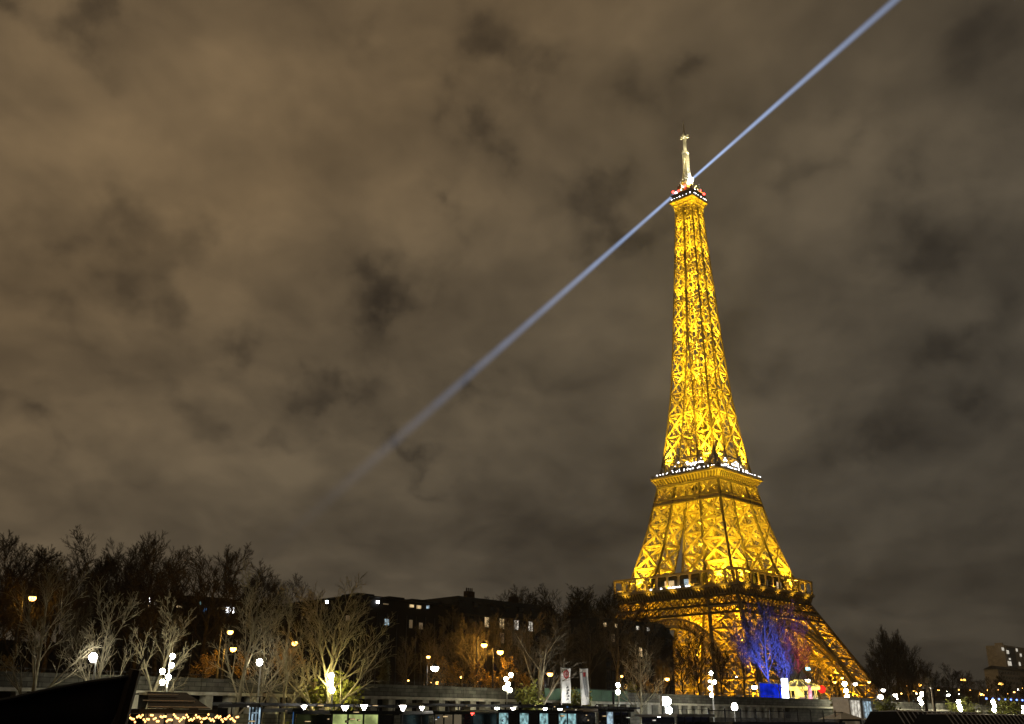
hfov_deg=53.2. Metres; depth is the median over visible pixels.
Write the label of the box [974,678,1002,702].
quay tree
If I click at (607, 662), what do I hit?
window
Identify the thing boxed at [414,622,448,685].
street tree
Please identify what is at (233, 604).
street tree
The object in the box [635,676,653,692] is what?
leafy tree
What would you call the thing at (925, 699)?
mooring pillar
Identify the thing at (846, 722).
window
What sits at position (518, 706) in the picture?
pontoon canopy
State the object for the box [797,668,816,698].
street tree
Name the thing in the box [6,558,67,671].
street tree
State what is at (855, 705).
window
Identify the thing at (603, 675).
apartment building
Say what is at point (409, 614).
office building
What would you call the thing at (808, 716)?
quay railing
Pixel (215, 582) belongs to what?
street tree
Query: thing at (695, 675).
street tree
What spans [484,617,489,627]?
window
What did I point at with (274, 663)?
leafy tree
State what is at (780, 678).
street tree
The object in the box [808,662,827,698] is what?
street tree
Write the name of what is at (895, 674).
skyline tree
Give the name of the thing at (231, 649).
street lamp
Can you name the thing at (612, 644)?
street tree
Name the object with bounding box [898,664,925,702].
quay tree
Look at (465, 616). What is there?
window
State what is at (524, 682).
leafy tree
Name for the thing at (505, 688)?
lamp post
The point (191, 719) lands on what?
string lights
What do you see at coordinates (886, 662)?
skyline tree
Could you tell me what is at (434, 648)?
street tree
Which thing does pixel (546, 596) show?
park tree
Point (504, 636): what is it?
street tree
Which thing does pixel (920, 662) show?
skyline tree
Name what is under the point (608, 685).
window
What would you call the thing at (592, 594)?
park tree
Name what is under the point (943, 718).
glass boat
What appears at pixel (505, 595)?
park tree
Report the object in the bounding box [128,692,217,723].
tour boat
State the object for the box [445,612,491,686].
street tree
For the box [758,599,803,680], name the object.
street tree
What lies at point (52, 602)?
street tree
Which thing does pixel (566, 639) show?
street tree
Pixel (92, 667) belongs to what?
street tree
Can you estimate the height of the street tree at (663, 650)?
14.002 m
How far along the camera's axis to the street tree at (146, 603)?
118.26 m
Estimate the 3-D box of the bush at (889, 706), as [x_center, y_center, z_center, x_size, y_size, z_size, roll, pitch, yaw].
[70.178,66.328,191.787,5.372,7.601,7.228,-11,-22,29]
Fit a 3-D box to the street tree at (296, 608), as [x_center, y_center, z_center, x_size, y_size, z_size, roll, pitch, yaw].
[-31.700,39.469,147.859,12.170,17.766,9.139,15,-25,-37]
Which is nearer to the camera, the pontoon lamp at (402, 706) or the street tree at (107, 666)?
the pontoon lamp at (402, 706)
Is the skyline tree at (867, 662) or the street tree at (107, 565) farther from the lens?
the skyline tree at (867, 662)
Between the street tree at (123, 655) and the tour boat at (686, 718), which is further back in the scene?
the street tree at (123, 655)
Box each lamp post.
[89,653,96,679]
[160,654,174,708]
[256,659,262,702]
[328,672,334,709]
[503,673,512,709]
[616,683,619,706]
[708,671,715,721]
[842,682,848,696]
[917,692,923,710]
[956,700,962,711]
[991,700,995,712]
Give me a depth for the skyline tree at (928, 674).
348.14 m
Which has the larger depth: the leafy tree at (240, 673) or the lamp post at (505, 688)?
the lamp post at (505, 688)
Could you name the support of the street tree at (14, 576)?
on the ground
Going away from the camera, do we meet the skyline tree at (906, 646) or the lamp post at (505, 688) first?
the lamp post at (505, 688)
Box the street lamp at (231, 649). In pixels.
[220,642,236,678]
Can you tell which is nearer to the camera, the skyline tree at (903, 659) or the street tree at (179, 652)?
the street tree at (179, 652)
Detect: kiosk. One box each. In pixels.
[830,697,862,723]
[860,698,873,723]
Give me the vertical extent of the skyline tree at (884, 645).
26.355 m
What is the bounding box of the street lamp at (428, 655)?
[419,651,429,685]
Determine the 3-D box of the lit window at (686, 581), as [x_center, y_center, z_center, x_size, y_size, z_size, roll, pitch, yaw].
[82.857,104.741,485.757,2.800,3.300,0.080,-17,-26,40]
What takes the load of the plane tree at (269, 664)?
on the lower quay
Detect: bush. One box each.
[286,675,354,723]
[311,669,367,714]
[514,678,545,709]
[562,686,592,708]
[625,682,638,692]
[873,695,902,710]
[944,696,982,713]
[986,697,1023,714]
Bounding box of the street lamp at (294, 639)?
[283,636,297,675]
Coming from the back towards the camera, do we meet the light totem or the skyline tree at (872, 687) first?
the skyline tree at (872, 687)
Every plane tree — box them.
[0,555,122,693]
[57,576,148,680]
[128,591,201,708]
[206,558,298,723]
[221,602,300,723]
[225,585,319,723]
[271,571,398,714]
[503,614,586,709]
[615,641,668,723]
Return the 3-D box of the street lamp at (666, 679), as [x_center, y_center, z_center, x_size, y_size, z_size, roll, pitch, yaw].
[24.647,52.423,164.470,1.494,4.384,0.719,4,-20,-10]
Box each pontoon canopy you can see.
[212,702,419,723]
[403,703,639,723]
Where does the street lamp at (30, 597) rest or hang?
on the ground
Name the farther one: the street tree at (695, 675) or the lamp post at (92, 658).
the street tree at (695, 675)
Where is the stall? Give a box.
[820,711,862,723]
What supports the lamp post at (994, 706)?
on the lower quay
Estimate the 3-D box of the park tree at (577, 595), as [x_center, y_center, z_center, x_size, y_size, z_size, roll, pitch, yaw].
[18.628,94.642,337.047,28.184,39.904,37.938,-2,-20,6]
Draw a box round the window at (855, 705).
[850,700,861,717]
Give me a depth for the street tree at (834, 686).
216.07 m
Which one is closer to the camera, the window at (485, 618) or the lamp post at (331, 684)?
the lamp post at (331, 684)
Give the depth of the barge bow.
15.97 m
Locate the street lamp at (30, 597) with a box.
[10,591,36,671]
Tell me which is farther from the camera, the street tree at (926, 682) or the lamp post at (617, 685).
the street tree at (926, 682)
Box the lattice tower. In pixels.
[613,121,889,700]
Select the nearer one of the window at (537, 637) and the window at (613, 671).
the window at (537, 637)
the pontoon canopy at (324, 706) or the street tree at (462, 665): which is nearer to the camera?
the pontoon canopy at (324, 706)
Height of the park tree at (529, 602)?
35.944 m
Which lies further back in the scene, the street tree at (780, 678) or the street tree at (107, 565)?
the street tree at (780, 678)
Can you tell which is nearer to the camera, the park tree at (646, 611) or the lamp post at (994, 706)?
the lamp post at (994, 706)
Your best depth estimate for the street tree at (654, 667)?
201.81 m
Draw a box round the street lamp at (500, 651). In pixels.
[492,646,502,687]
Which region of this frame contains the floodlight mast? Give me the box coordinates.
[660,696,671,713]
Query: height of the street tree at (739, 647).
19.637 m
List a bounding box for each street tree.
[0,530,62,640]
[0,535,62,671]
[0,545,109,672]
[0,561,47,654]
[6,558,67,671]
[35,559,106,672]
[47,525,141,672]
[54,601,94,673]
[62,559,137,673]
[79,538,158,674]
[84,531,196,668]
[95,571,158,674]
[110,530,190,676]
[143,545,204,676]
[150,609,190,674]
[163,542,261,677]
[182,544,273,678]
[226,561,291,679]
[259,572,332,674]
[348,644,378,683]
[391,634,424,684]
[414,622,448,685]
[424,641,450,685]
[438,606,478,686]
[443,623,479,686]
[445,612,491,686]
[469,607,505,687]
[479,614,520,687]
[497,617,534,688]
[510,611,546,685]
[534,605,580,688]
[569,616,615,689]
[592,604,642,690]
[626,614,664,692]
[645,637,672,693]
[648,630,681,693]
[652,652,674,693]
[670,641,691,694]
[671,619,717,694]
[685,653,701,694]
[707,642,732,695]
[720,612,754,696]
[738,598,786,682]
[738,603,782,693]
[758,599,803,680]
[767,662,787,697]
[770,613,817,680]
[775,643,800,696]
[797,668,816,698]
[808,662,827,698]
[825,668,842,696]
[919,676,932,702]
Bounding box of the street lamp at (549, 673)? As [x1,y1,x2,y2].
[542,668,552,689]
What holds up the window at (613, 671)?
in the apartment building at (603, 675)
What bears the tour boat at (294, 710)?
on the river water
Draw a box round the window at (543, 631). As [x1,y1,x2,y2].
[541,623,546,633]
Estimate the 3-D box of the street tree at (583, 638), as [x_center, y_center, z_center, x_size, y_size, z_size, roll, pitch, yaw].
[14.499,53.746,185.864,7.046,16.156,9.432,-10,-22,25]
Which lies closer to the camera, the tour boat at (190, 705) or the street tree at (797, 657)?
the tour boat at (190, 705)
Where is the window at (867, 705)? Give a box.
[863,701,871,717]
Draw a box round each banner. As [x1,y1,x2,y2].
[561,668,570,704]
[579,668,589,705]
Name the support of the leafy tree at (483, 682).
on the ground
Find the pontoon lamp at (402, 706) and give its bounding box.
[400,704,405,723]
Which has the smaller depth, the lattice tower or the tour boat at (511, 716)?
the tour boat at (511, 716)
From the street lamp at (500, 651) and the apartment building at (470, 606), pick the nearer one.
the street lamp at (500, 651)
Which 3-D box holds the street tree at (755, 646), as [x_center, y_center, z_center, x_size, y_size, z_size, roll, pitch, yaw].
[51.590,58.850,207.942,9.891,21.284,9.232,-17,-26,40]
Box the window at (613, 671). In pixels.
[611,670,615,680]
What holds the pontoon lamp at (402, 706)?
attached to the pontoon canopy at (324, 706)
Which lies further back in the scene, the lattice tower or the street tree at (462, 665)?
the lattice tower
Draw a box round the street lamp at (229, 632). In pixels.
[216,625,232,678]
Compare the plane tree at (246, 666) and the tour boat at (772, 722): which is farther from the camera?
the tour boat at (772, 722)
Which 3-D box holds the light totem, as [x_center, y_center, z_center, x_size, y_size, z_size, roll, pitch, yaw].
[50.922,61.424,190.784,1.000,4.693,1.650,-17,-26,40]
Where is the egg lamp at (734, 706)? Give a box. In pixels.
[731,703,737,721]
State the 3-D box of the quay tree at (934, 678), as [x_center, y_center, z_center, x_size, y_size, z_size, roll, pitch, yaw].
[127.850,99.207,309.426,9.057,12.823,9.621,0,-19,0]
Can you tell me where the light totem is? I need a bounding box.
[781,678,788,697]
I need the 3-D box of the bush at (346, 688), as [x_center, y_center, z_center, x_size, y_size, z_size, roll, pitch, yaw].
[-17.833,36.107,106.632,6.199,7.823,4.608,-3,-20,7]
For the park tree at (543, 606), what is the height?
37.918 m
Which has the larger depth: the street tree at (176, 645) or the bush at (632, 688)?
the bush at (632, 688)
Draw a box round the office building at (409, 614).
[286,593,456,686]
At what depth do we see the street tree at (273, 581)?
137.10 m
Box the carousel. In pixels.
[788,680,825,698]
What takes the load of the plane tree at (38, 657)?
on the lower quay
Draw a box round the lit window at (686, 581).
[684,579,688,585]
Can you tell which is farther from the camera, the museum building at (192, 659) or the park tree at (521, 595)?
the park tree at (521, 595)
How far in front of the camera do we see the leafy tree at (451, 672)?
139.48 m
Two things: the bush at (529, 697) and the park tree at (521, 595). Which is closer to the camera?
the bush at (529, 697)
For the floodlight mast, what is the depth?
142.77 m
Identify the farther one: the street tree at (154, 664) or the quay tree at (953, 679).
the quay tree at (953, 679)
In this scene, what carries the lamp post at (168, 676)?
on the lower quay
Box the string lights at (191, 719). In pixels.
[129,713,238,723]
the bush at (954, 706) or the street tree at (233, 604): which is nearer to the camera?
the street tree at (233, 604)
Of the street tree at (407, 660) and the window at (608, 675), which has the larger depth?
the window at (608, 675)
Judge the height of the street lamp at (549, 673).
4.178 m
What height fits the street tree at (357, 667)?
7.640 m
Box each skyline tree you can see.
[860,632,899,700]
[862,625,909,699]
[865,651,890,700]
[868,641,902,699]
[879,629,907,701]
[886,632,921,701]
[889,634,908,701]
[894,638,921,701]
[899,651,928,702]
[909,657,933,692]
[918,660,939,697]
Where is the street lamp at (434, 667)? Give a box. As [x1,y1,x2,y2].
[426,662,438,685]
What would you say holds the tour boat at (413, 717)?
on the river water
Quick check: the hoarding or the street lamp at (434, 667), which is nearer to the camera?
the street lamp at (434, 667)
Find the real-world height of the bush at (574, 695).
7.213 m
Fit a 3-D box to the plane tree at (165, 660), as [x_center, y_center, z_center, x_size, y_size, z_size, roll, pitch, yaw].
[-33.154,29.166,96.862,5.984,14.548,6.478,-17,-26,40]
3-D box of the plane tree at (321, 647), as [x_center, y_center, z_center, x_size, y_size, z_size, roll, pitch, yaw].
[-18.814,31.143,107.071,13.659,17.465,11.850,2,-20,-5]
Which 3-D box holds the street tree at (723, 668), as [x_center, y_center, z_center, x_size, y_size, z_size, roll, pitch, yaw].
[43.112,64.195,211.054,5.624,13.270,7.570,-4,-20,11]
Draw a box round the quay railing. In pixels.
[708,708,842,721]
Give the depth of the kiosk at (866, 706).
180.81 m
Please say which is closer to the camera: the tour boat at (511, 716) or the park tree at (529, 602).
the tour boat at (511, 716)
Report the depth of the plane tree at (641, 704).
147.49 m
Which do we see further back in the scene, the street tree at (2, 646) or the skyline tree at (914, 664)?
the skyline tree at (914, 664)
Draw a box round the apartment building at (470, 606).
[426,588,548,688]
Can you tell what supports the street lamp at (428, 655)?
on the ground
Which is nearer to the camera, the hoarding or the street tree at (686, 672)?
the hoarding
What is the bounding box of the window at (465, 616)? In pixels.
[461,615,466,624]
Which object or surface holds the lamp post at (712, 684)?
on the lower quay
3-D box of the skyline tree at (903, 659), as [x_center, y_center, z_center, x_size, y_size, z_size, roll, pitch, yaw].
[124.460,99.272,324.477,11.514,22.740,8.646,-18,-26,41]
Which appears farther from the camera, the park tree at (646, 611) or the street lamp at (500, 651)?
the park tree at (646, 611)
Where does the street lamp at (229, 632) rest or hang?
on the ground
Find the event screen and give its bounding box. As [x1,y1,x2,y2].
[758,682,781,697]
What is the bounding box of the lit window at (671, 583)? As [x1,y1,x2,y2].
[665,581,673,587]
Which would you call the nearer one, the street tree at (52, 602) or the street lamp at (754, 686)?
the street tree at (52, 602)
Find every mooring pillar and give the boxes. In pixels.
[922,687,927,710]
[930,687,935,710]
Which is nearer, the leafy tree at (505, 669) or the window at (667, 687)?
the leafy tree at (505, 669)
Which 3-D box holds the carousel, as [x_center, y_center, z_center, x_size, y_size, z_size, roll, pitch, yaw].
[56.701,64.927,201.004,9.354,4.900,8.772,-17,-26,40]
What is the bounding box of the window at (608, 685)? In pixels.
[606,683,610,689]
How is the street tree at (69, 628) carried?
on the ground
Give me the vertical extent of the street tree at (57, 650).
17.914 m
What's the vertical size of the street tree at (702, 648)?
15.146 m
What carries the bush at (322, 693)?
on the lower quay
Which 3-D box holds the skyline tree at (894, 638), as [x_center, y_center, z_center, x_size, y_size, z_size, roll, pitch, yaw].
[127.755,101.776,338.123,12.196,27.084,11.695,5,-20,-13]
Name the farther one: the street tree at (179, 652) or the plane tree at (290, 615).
the street tree at (179, 652)
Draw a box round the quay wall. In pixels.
[0,667,1023,723]
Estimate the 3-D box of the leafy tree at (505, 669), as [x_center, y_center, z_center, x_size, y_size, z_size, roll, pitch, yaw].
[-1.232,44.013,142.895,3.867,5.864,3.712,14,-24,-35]
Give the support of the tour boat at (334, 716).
on the river water
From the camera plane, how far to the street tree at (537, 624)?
153.60 m
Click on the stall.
(846, 718)
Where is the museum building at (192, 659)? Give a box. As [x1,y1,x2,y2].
[73,596,355,682]
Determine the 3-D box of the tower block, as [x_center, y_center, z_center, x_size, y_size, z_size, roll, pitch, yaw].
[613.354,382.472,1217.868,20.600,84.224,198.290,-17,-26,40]
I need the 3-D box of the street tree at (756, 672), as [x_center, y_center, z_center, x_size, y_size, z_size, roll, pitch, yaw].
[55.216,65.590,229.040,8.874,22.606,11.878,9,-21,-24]
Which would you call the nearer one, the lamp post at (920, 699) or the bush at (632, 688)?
the bush at (632, 688)
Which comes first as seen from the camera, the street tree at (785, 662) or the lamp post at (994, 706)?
the street tree at (785, 662)
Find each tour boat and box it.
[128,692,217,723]
[216,696,263,723]
[262,708,303,723]
[287,704,401,723]
[400,705,469,723]
[456,704,582,723]
[562,704,633,723]
[634,709,714,723]
[700,722,844,723]
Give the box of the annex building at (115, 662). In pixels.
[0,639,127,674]
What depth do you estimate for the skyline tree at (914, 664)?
323.43 m
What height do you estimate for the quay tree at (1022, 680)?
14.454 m
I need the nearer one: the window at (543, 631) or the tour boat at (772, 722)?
the tour boat at (772, 722)
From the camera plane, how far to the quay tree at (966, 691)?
339.40 m
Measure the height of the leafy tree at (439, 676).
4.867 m
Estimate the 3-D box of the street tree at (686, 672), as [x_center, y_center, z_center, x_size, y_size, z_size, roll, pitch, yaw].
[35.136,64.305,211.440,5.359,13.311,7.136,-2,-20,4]
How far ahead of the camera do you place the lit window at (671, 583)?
491.56 m
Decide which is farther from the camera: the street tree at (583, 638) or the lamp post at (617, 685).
the street tree at (583, 638)
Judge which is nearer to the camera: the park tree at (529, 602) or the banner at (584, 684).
the banner at (584, 684)
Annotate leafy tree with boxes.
[190,650,220,677]
[232,652,256,679]
[271,640,307,676]
[425,660,449,685]
[437,656,462,686]
[460,662,482,686]
[478,668,495,687]
[490,656,517,685]
[512,668,530,688]
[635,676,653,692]
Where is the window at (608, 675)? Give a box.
[606,670,610,680]
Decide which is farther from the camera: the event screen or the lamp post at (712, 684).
the event screen
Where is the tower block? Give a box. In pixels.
[986,643,1023,668]
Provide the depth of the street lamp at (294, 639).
114.75 m
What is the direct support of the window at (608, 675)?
in the apartment building at (603, 675)
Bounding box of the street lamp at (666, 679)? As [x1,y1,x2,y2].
[660,674,668,693]
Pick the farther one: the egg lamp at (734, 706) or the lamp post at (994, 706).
the lamp post at (994, 706)
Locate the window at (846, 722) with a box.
[842,721,859,723]
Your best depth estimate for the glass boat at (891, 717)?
168.94 m
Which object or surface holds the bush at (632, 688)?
on the ground
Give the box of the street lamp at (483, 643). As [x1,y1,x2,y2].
[476,639,486,686]
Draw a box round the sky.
[0,0,1023,700]
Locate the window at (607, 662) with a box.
[605,657,610,667]
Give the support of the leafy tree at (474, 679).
on the ground
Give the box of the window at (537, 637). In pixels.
[534,635,539,646]
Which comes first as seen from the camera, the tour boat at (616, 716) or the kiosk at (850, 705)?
the tour boat at (616, 716)
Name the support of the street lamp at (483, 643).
on the ground
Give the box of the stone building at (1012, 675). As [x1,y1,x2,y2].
[983,665,1023,705]
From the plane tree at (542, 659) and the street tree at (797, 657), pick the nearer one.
the plane tree at (542, 659)
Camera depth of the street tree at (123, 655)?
139.75 m
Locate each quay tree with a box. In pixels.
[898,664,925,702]
[916,669,947,702]
[938,663,969,702]
[955,671,987,703]
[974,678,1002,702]
[992,672,1012,700]
[1014,676,1023,697]
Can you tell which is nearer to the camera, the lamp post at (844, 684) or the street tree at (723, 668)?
the lamp post at (844, 684)
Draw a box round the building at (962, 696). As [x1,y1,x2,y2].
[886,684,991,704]
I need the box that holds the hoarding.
[544,688,627,703]
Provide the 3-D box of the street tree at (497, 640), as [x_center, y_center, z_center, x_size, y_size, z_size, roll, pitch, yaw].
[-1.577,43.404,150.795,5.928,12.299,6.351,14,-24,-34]
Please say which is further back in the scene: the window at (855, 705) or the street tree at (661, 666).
the window at (855, 705)
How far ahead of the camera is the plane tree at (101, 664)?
91.31 m
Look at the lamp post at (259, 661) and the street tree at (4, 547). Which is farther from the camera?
the street tree at (4, 547)
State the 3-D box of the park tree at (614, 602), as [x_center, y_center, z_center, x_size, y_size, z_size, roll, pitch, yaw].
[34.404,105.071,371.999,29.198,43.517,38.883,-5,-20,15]
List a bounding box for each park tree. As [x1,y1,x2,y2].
[494,590,512,601]
[504,585,560,622]
[519,594,551,657]
[528,584,604,667]
[533,597,594,686]
[544,587,591,676]
[554,585,609,616]
[564,590,626,618]
[567,583,625,618]
[622,601,677,642]
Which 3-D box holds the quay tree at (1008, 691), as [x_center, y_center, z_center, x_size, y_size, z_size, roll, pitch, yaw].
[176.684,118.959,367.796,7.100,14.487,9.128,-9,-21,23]
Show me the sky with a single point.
(382, 290)
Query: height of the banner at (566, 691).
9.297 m
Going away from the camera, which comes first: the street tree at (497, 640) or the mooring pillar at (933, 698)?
the street tree at (497, 640)
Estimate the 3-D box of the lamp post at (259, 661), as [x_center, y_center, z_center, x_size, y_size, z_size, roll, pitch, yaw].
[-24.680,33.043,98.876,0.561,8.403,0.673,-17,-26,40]
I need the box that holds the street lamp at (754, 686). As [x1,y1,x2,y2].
[748,683,756,696]
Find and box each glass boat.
[864,711,975,723]
[913,713,1023,723]
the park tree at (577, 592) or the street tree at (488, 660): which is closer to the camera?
the street tree at (488, 660)
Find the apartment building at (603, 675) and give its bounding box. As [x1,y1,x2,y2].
[551,610,674,693]
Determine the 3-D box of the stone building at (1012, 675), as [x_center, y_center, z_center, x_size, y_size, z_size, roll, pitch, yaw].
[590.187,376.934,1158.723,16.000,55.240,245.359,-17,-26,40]
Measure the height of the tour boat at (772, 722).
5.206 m
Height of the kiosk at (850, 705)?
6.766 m
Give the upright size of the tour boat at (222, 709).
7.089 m
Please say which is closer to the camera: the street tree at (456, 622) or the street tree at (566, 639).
the street tree at (456, 622)
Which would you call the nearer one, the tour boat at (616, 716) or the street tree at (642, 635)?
the tour boat at (616, 716)
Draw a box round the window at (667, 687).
[666,685,669,693]
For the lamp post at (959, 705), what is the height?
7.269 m
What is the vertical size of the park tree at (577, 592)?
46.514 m
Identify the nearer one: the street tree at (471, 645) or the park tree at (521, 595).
the street tree at (471, 645)
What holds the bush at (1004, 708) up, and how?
on the lower quay
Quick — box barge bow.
[0,651,147,723]
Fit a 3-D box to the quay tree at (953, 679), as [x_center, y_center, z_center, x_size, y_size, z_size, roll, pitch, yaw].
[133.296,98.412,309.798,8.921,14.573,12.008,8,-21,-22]

